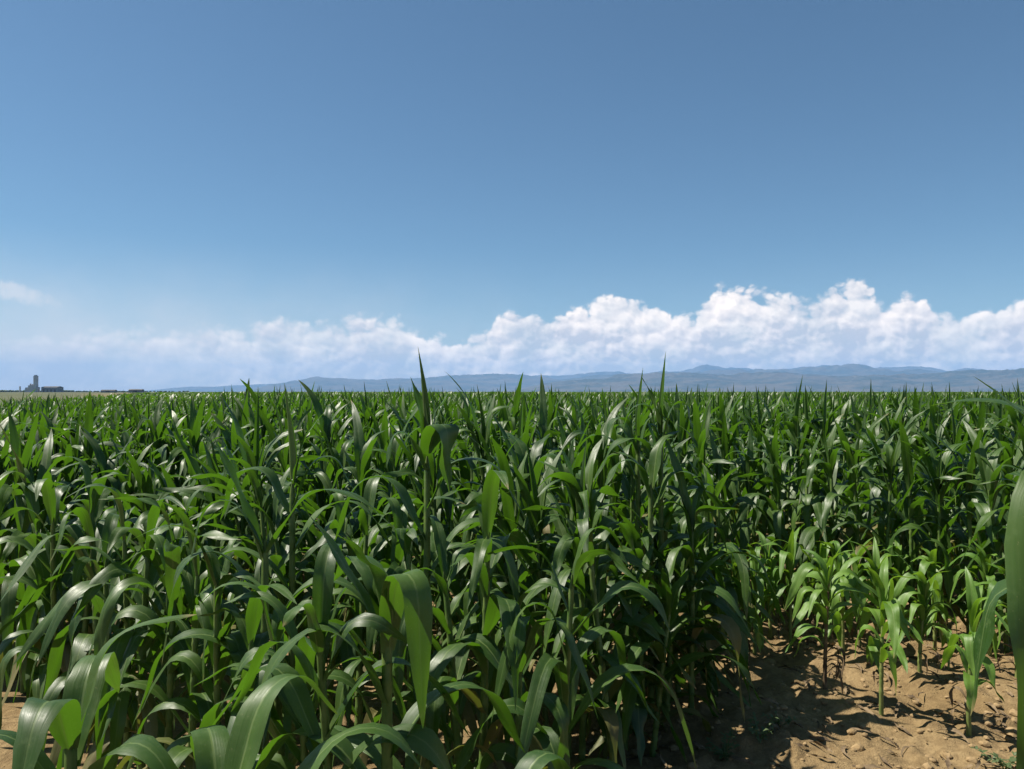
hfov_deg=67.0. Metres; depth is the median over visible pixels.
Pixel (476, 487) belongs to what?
corn plant
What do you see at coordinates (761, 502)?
corn plant
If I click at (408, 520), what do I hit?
corn plant
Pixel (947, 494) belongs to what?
corn plant
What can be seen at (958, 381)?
foothills
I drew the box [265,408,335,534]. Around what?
corn plant
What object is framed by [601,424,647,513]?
corn plant
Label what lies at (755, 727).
weed
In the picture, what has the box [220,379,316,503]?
corn plant
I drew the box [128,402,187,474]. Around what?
corn plant
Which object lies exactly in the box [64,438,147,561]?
corn plant
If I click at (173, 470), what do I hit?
corn plant
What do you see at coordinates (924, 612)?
young corn plant
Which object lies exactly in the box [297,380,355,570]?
corn plant
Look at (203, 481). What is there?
corn plant
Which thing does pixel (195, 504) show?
corn plant
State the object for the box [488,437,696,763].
corn plant
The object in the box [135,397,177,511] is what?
corn plant
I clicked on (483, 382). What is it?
mountains
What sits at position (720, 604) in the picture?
corn plant
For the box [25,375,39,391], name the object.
industrial plant
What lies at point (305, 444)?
corn plant
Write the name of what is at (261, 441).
corn plant
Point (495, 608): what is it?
corn plant
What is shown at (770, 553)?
young corn plant
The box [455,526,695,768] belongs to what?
corn plant
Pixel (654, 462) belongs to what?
corn plant
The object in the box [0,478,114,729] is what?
corn plant
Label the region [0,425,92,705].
corn plant
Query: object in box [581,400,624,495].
corn plant
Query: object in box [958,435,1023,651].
corn plant
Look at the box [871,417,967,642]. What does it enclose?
corn plant
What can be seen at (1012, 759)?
weed
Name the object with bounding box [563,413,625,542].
corn plant
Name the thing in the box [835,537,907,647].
young corn plant
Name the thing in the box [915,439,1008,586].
corn plant
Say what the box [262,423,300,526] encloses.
corn plant
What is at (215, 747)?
corn plant
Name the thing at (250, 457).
corn plant
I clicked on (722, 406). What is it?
corn plant
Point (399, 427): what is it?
corn plant
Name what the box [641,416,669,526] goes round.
corn plant
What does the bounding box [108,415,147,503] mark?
corn plant
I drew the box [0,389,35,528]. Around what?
corn plant
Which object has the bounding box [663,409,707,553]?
corn plant
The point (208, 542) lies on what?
corn plant
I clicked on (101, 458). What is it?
corn plant
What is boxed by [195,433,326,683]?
corn plant
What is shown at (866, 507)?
corn plant
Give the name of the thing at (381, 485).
corn plant
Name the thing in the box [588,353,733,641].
corn plant
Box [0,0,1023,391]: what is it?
sky
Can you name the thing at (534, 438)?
corn plant
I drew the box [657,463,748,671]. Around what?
corn plant
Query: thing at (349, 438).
corn plant
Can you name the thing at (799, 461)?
corn plant
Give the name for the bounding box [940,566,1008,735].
young corn plant
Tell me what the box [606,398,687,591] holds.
corn plant
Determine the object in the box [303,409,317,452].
corn plant
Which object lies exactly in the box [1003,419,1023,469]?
corn plant
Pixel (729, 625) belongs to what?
corn plant
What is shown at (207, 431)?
corn plant
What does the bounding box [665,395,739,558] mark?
corn plant
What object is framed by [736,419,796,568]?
corn plant
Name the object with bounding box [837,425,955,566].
corn plant
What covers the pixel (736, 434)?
corn plant
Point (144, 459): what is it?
corn plant
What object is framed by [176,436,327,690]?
corn plant
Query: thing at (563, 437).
corn plant
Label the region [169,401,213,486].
corn plant
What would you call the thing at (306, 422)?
corn plant
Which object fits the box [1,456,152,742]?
corn plant
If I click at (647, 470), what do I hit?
corn plant
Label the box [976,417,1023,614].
corn plant
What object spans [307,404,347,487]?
corn plant
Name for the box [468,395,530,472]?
corn plant
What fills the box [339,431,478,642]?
corn plant
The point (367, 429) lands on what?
corn plant
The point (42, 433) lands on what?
corn plant
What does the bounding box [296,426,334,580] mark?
corn plant
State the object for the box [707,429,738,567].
corn plant
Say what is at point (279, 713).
corn plant
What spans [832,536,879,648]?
young corn plant
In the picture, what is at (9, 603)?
corn plant
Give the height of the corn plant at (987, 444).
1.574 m
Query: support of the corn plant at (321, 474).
on the ground
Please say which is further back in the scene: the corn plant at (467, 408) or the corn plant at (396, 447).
the corn plant at (467, 408)
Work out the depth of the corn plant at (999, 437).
6.91 m
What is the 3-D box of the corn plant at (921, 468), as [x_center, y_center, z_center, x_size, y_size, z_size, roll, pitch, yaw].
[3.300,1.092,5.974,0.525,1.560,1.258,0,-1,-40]
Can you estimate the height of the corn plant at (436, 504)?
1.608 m
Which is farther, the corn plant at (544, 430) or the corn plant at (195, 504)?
the corn plant at (544, 430)
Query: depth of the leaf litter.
3.98 m
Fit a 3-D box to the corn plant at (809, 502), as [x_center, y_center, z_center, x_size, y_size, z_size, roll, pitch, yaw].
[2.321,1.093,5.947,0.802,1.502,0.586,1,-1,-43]
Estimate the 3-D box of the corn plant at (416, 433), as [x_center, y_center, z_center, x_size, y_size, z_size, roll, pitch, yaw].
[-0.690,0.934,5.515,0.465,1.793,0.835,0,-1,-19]
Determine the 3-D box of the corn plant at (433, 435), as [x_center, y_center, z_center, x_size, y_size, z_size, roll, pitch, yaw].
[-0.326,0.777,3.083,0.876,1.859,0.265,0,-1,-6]
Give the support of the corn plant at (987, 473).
on the ground
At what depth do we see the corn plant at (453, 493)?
6.74 m
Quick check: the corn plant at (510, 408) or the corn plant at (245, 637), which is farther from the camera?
the corn plant at (510, 408)
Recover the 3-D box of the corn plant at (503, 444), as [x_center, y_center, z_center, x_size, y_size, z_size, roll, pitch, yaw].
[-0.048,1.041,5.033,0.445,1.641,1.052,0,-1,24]
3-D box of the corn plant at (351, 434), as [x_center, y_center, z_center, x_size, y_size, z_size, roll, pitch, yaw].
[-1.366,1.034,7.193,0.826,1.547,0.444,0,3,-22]
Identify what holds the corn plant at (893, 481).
on the ground
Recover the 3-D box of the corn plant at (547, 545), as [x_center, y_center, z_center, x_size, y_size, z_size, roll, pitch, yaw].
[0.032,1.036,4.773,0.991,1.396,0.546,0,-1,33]
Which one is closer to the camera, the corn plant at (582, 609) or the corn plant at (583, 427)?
the corn plant at (582, 609)
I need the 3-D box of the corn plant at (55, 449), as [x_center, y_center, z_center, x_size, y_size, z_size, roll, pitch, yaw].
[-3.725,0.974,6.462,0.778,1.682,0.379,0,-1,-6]
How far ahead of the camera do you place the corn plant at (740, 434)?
8.00 m
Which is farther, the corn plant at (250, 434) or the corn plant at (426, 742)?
the corn plant at (250, 434)
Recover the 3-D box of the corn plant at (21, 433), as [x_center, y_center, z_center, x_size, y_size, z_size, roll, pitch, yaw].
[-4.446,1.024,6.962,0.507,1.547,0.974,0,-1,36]
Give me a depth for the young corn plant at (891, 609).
4.04 m
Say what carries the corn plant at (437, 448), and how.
on the ground
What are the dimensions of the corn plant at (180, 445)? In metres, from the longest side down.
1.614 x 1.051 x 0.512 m
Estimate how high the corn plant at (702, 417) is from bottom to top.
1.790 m
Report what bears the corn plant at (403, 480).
on the ground
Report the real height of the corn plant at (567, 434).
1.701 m
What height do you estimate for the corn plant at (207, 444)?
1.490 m
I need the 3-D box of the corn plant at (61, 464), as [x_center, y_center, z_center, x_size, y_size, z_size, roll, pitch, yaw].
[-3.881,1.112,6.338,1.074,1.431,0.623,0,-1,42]
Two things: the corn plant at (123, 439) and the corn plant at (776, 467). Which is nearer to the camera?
the corn plant at (776, 467)
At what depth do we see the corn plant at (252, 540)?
5.53 m
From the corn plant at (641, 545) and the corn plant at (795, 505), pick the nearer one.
the corn plant at (641, 545)
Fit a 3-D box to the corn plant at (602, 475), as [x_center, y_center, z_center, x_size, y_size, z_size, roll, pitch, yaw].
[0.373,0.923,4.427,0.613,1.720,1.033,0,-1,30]
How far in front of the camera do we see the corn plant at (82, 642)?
3.25 m
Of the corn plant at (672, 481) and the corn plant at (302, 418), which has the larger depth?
the corn plant at (302, 418)
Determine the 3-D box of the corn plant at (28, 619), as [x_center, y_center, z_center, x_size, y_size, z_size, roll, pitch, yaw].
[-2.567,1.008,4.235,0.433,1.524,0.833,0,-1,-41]
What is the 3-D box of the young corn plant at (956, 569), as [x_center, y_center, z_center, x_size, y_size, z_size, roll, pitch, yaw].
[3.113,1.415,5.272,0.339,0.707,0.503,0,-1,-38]
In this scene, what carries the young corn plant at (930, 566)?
on the ground
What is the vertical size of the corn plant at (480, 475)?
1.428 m
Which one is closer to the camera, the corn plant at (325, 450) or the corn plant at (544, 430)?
the corn plant at (544, 430)
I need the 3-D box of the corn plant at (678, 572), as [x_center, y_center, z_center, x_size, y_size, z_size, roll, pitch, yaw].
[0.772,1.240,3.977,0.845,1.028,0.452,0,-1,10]
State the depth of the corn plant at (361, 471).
4.68 m
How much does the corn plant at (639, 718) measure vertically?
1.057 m
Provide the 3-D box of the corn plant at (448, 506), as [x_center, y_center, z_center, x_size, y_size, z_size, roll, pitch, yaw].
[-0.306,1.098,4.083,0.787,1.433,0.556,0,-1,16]
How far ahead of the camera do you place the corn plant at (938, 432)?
7.40 m
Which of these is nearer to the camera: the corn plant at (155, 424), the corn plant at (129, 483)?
the corn plant at (129, 483)
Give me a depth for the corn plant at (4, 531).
4.45 m
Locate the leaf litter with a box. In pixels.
[607,615,1016,768]
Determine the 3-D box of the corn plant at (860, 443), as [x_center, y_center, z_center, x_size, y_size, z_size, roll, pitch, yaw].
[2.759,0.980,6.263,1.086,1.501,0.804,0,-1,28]
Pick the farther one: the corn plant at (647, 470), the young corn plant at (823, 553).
the corn plant at (647, 470)
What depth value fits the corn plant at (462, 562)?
3.97 m
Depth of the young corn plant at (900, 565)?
5.37 m
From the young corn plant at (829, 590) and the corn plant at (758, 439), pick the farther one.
the corn plant at (758, 439)
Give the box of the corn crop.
[0,376,1023,555]
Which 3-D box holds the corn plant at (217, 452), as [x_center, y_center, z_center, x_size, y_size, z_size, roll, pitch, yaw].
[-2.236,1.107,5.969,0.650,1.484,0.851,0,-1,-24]
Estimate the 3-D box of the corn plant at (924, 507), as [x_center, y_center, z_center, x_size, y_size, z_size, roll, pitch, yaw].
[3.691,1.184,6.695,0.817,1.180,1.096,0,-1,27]
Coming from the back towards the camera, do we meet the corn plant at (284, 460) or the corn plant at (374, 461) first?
the corn plant at (374, 461)
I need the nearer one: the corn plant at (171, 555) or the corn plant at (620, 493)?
the corn plant at (171, 555)
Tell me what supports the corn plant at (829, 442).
on the ground
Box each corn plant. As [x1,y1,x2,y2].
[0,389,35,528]
[0,409,21,632]
[0,409,73,693]
[0,424,50,640]
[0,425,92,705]
[0,427,78,699]
[0,428,101,652]
[0,452,14,573]
[0,473,70,680]
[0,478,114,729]
[0,482,91,698]
[0,495,191,743]
[0,614,196,768]
[1,415,61,467]
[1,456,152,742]
[2,457,11,575]
[6,425,64,574]
[6,499,158,701]
[7,405,48,523]
[13,483,200,768]
[30,402,107,524]
[31,421,109,521]
[37,496,233,768]
[39,449,64,484]
[42,513,137,766]
[45,425,133,624]
[50,401,109,536]
[53,391,126,579]
[54,436,94,532]
[56,523,256,768]
[60,435,98,511]
[63,450,133,628]
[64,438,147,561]
[68,449,251,647]
[72,430,130,562]
[79,465,177,632]
[83,443,165,578]
[86,483,296,768]
[93,429,135,480]
[95,500,245,768]
[101,448,177,665]
[103,426,148,458]
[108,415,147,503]
[115,525,309,768]
[120,436,279,663]
[122,458,229,623]
[126,431,151,506]
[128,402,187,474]
[131,434,394,753]
[133,461,231,623]
[134,447,234,624]
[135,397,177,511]
[135,405,170,502]
[137,414,189,471]
[140,419,203,559]
[143,432,189,505]
[153,439,253,681]
[156,416,211,500]
[156,419,265,588]
[166,397,214,510]
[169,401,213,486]
[170,421,233,565]
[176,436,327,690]
[186,455,337,638]
[189,384,390,768]
[189,391,317,690]
[190,674,421,768]
[193,591,406,768]
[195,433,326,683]
[198,422,267,588]
[199,431,253,573]
[199,581,380,768]
[200,583,321,768]
[201,443,311,629]
[202,416,220,446]
[203,407,266,563]
[211,413,264,583]
[213,543,469,768]
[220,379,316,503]
[222,467,355,689]
[223,443,307,599]
[231,379,265,568]
[232,497,378,723]
[240,416,317,581]
[241,465,318,582]
[243,402,276,572]
[243,417,269,532]
[248,394,314,585]
[251,430,357,620]
[255,515,524,768]
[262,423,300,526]
[263,403,336,559]
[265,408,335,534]
[266,452,365,644]
[269,492,384,734]
[276,423,410,619]
[291,475,433,725]
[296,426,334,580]
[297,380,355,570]
[300,424,375,540]
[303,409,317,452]
[304,416,307,440]
[306,412,359,560]
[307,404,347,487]
[313,437,347,488]
[318,405,391,564]
[325,349,533,768]
[326,442,381,687]
[330,401,390,640]
[332,497,463,766]
[333,419,372,537]
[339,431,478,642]
[340,414,376,478]
[342,407,391,472]
[343,496,499,768]
[344,406,446,677]
[345,418,394,469]
[348,428,465,656]
[359,433,455,524]
[364,440,414,556]
[364,444,473,722]
[369,393,453,495]
[372,428,413,559]
[373,515,544,768]
[378,411,477,706]
[383,390,453,624]
[399,396,479,607]
[404,427,422,522]
[412,450,460,629]
[413,434,551,643]
[414,374,524,622]
[415,461,516,701]
[415,470,546,768]
[419,438,462,551]
[423,421,464,591]
[430,436,611,768]
[432,424,549,675]
[433,404,471,550]
[434,442,628,742]
[437,538,597,768]
[442,416,479,530]
[451,419,473,536]
[453,411,499,571]
[454,390,493,537]
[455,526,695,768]
[459,427,520,534]
[460,439,559,653]
[464,420,540,654]
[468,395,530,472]
[471,373,536,490]
[475,430,596,691]
[479,389,557,533]
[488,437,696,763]
[490,394,561,591]
[492,399,591,649]
[495,473,660,768]
[498,375,572,562]
[500,394,569,500]
[505,391,546,454]
[508,394,525,424]
[515,750,569,768]
[522,431,618,762]
[525,440,625,650]
[529,410,605,500]
[532,415,569,504]
[545,389,558,533]
[545,413,621,578]
[549,396,628,642]
[549,425,622,597]
[554,406,587,480]
[555,413,592,494]
[555,427,644,649]
[557,391,620,504]
[559,441,644,583]
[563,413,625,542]
[564,370,708,581]
[575,406,587,425]
[576,512,733,762]
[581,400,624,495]
[586,542,684,766]
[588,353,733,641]
[588,566,761,758]
[589,535,752,717]
[590,493,756,691]
[592,431,720,714]
[597,435,782,722]
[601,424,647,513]
[604,437,666,592]
[605,399,667,518]
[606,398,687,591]
[607,415,635,518]
[610,391,642,517]
[610,437,722,651]
[617,414,715,534]
[621,402,721,530]
[629,385,668,533]
[629,498,751,707]
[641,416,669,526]
[646,504,775,713]
[657,455,689,631]
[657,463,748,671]
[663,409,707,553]
[664,383,691,501]
[664,384,716,533]
[664,398,695,580]
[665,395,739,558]
[665,399,732,625]
[668,496,748,696]
[686,428,780,607]
[701,392,753,537]
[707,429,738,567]
[710,411,752,576]
[711,542,768,665]
[714,407,787,557]
[723,544,784,655]
[728,448,799,611]
[729,433,744,539]
[731,426,803,624]
[733,427,791,588]
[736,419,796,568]
[736,437,761,541]
[747,529,788,637]
[750,467,801,551]
[751,425,818,564]
[761,527,821,649]
[764,445,804,533]
[766,415,850,566]
[766,430,845,605]
[767,424,860,584]
[782,415,873,620]
[783,422,926,610]
[784,537,879,694]
[784,540,834,632]
[785,415,876,564]
[786,454,817,562]
[795,413,925,597]
[801,454,844,555]
[810,420,977,628]
[816,541,869,655]
[819,470,864,555]
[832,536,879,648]
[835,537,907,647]
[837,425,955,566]
[852,439,878,580]
[854,556,923,715]
[856,411,933,570]
[858,469,927,568]
[867,535,919,634]
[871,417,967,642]
[872,425,1008,586]
[875,413,963,552]
[881,440,982,640]
[886,551,964,675]
[891,417,942,569]
[900,459,965,559]
[901,547,957,650]
[904,458,980,577]
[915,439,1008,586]
[920,431,995,617]
[923,419,988,546]
[928,425,1006,619]
[931,377,1023,768]
[933,626,961,669]
[939,540,1006,655]
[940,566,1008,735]
[942,540,999,633]
[947,420,1019,653]
[949,562,1016,677]
[950,417,1006,546]
[950,460,1023,540]
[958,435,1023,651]
[972,417,1020,550]
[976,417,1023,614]
[1002,430,1018,557]
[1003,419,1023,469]
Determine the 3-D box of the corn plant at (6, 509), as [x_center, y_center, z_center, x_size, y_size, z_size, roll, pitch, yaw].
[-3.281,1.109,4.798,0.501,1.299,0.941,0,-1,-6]
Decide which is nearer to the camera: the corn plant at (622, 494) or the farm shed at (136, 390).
the corn plant at (622, 494)
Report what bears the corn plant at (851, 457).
on the ground
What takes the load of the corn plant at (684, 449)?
on the ground
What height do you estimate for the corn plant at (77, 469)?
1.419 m
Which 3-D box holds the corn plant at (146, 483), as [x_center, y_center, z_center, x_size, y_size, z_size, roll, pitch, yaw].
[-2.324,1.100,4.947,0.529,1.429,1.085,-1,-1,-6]
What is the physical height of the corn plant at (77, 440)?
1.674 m
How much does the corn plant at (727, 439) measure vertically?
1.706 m
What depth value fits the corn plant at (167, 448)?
6.84 m
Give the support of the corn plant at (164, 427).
on the ground
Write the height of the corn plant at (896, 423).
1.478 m
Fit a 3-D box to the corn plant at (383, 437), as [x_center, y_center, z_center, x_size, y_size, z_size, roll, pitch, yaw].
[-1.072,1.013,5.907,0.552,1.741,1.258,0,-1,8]
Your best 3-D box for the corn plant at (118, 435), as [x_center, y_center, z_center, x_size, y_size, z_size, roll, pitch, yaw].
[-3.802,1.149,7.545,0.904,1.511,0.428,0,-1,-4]
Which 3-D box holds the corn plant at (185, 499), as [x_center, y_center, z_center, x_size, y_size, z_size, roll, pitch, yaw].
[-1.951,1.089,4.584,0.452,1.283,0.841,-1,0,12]
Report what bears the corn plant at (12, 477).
on the ground
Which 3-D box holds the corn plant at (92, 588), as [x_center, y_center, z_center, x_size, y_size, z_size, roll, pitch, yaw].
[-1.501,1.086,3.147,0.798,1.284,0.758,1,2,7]
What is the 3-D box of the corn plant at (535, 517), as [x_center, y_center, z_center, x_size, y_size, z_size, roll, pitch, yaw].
[0.088,1.032,3.747,1.132,1.503,0.314,0,-1,-17]
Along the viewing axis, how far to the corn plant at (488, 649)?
2.74 m
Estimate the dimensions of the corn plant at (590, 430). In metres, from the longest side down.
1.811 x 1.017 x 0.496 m
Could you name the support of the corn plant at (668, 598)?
on the ground
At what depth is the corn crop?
10.98 m
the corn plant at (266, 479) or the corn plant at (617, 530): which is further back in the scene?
the corn plant at (266, 479)
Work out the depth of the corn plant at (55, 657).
3.29 m
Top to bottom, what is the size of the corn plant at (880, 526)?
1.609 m
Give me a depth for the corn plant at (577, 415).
8.46 m
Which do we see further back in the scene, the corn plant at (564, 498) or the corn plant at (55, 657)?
the corn plant at (564, 498)
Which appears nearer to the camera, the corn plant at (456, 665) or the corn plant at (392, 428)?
the corn plant at (456, 665)
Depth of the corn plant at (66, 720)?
1.58 m
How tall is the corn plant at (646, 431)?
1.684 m
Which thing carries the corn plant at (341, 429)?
on the ground
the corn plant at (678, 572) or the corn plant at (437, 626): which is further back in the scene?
the corn plant at (437, 626)
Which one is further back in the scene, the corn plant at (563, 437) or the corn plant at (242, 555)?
the corn plant at (563, 437)
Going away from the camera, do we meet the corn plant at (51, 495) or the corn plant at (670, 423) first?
the corn plant at (51, 495)
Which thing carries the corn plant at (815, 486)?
on the ground
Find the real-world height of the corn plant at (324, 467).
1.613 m
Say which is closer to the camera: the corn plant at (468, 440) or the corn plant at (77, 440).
the corn plant at (77, 440)
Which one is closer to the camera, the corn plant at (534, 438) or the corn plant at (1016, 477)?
the corn plant at (1016, 477)
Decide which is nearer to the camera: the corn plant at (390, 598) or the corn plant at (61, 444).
the corn plant at (390, 598)
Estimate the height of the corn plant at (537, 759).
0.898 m
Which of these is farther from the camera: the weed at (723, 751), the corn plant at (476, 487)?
the corn plant at (476, 487)
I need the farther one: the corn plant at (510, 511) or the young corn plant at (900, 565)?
the young corn plant at (900, 565)
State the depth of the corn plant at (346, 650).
3.63 m
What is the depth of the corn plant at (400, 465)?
5.66 m
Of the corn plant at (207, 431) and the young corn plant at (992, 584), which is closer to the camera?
the young corn plant at (992, 584)
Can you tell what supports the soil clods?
on the ground
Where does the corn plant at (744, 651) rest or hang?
on the ground
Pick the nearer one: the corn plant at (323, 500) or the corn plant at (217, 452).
the corn plant at (323, 500)
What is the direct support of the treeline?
on the ground
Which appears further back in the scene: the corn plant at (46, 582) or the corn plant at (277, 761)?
the corn plant at (46, 582)
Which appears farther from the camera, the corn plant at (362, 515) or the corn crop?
the corn crop
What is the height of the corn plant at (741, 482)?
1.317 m
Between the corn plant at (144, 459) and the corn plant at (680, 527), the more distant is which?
the corn plant at (144, 459)
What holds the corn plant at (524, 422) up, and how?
on the ground
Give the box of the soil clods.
[296,604,1016,768]
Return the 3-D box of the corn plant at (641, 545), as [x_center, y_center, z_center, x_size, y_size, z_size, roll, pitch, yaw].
[0.740,1.185,3.881,0.538,1.097,0.983,0,-1,35]
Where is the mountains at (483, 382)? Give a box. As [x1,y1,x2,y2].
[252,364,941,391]
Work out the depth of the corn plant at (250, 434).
7.18 m
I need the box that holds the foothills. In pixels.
[504,368,1023,391]
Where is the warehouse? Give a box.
[41,386,63,391]
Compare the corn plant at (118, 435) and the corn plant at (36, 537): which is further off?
the corn plant at (118, 435)
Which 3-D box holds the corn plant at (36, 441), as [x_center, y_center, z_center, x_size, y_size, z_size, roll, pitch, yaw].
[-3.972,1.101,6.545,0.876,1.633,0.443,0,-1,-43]
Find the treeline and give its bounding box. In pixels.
[0,390,188,391]
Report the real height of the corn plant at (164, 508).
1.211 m
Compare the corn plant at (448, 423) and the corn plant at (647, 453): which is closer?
the corn plant at (647, 453)
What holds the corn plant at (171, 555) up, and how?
on the ground
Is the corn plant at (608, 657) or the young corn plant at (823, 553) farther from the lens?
the young corn plant at (823, 553)
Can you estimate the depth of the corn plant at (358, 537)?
4.83 m
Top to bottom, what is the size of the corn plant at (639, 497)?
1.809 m
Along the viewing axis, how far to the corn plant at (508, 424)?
6.00 m
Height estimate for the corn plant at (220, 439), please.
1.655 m
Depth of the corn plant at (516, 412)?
6.82 m
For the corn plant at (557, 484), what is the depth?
5.58 m
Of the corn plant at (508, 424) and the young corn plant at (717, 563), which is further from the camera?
the corn plant at (508, 424)
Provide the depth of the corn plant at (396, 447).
4.52 m
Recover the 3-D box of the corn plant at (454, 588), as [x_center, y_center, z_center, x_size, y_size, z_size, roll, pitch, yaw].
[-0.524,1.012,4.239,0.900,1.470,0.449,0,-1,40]
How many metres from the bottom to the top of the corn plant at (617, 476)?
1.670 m
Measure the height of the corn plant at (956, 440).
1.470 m
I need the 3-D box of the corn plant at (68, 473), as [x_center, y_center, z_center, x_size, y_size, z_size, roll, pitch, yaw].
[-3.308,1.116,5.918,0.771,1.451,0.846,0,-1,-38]
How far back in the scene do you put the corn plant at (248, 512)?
2.69 m
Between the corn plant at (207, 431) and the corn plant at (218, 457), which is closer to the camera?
the corn plant at (218, 457)
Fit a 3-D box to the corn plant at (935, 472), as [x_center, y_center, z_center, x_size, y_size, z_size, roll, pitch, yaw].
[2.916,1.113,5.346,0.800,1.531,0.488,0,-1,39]
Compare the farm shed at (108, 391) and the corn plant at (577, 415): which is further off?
the farm shed at (108, 391)
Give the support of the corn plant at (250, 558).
on the ground
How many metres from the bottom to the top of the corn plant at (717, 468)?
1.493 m
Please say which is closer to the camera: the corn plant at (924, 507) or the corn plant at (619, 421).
the corn plant at (924, 507)
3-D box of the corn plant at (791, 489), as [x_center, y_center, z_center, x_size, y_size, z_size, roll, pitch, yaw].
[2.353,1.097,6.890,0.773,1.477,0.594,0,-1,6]
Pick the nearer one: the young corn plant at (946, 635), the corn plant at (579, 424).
the young corn plant at (946, 635)
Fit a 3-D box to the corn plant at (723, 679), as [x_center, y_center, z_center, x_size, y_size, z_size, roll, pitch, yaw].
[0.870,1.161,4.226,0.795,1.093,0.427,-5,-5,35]
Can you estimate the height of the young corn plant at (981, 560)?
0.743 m
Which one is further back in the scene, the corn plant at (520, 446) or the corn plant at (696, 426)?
the corn plant at (696, 426)
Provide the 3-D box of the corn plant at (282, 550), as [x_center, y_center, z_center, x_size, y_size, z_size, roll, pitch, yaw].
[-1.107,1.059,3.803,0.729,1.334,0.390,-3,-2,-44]
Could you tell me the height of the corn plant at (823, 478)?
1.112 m
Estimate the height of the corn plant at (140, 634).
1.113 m
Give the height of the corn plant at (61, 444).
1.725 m
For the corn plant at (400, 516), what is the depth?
3.35 m
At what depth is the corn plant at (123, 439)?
7.41 m
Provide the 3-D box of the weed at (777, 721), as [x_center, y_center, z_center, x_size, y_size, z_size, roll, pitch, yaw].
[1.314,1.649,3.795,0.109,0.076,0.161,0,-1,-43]
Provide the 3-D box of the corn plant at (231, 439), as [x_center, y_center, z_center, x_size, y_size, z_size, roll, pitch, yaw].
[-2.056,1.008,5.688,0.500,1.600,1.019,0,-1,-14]
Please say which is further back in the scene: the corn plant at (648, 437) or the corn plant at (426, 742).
the corn plant at (648, 437)
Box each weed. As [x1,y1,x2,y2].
[706,727,740,760]
[746,712,779,742]
[761,711,796,726]
[970,746,1016,768]
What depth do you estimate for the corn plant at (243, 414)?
7.37 m
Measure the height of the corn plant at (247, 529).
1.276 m
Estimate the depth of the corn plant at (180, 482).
6.54 m
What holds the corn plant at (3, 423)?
on the ground
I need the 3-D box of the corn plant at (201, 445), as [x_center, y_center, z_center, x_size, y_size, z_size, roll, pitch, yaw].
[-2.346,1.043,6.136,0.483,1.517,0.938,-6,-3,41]
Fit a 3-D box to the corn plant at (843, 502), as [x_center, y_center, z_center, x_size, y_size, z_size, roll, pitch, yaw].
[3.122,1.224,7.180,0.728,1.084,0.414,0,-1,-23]
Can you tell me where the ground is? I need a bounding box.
[0,392,1017,768]
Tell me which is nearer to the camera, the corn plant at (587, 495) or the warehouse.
the corn plant at (587, 495)
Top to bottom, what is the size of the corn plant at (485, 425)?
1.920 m
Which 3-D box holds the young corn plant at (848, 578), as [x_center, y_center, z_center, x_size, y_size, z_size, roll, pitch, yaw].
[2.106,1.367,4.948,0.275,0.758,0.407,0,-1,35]
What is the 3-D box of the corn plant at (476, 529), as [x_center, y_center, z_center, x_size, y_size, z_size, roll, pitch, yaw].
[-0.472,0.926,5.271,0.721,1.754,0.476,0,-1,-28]
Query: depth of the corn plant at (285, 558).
3.69 m
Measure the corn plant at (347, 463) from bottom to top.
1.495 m
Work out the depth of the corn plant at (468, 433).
7.35 m
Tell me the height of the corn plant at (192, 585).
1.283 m
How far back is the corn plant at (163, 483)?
4.70 m
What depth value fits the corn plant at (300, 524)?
5.28 m
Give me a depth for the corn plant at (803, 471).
7.53 m
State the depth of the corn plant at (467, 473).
5.17 m
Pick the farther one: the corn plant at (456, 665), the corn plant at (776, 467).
the corn plant at (776, 467)
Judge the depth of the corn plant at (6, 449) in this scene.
4.68 m
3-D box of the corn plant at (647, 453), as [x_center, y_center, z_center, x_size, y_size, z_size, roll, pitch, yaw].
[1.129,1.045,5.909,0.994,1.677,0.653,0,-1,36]
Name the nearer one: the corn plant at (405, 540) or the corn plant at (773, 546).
the corn plant at (405, 540)
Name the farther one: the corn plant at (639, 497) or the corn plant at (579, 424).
the corn plant at (579, 424)
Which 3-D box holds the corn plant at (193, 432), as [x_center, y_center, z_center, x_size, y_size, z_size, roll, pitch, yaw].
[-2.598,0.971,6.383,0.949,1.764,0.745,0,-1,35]
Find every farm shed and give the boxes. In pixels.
[100,390,117,392]
[128,389,143,392]
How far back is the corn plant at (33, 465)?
4.78 m
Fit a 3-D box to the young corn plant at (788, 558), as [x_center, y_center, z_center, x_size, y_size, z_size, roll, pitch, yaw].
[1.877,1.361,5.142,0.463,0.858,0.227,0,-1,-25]
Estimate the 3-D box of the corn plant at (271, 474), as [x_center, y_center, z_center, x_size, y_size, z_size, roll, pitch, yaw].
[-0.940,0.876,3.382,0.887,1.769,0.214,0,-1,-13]
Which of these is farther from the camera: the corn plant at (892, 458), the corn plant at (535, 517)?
the corn plant at (892, 458)
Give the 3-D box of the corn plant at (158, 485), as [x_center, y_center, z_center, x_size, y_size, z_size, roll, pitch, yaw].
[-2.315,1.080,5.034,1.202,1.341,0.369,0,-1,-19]
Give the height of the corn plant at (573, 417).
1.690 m
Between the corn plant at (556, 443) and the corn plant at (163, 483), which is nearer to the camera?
the corn plant at (163, 483)
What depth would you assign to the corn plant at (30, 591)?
3.84 m
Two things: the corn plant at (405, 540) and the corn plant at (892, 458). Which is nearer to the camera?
the corn plant at (405, 540)
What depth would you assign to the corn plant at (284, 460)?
5.10 m
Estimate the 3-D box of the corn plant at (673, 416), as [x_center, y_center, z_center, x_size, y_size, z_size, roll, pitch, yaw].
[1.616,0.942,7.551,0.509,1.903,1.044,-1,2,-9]

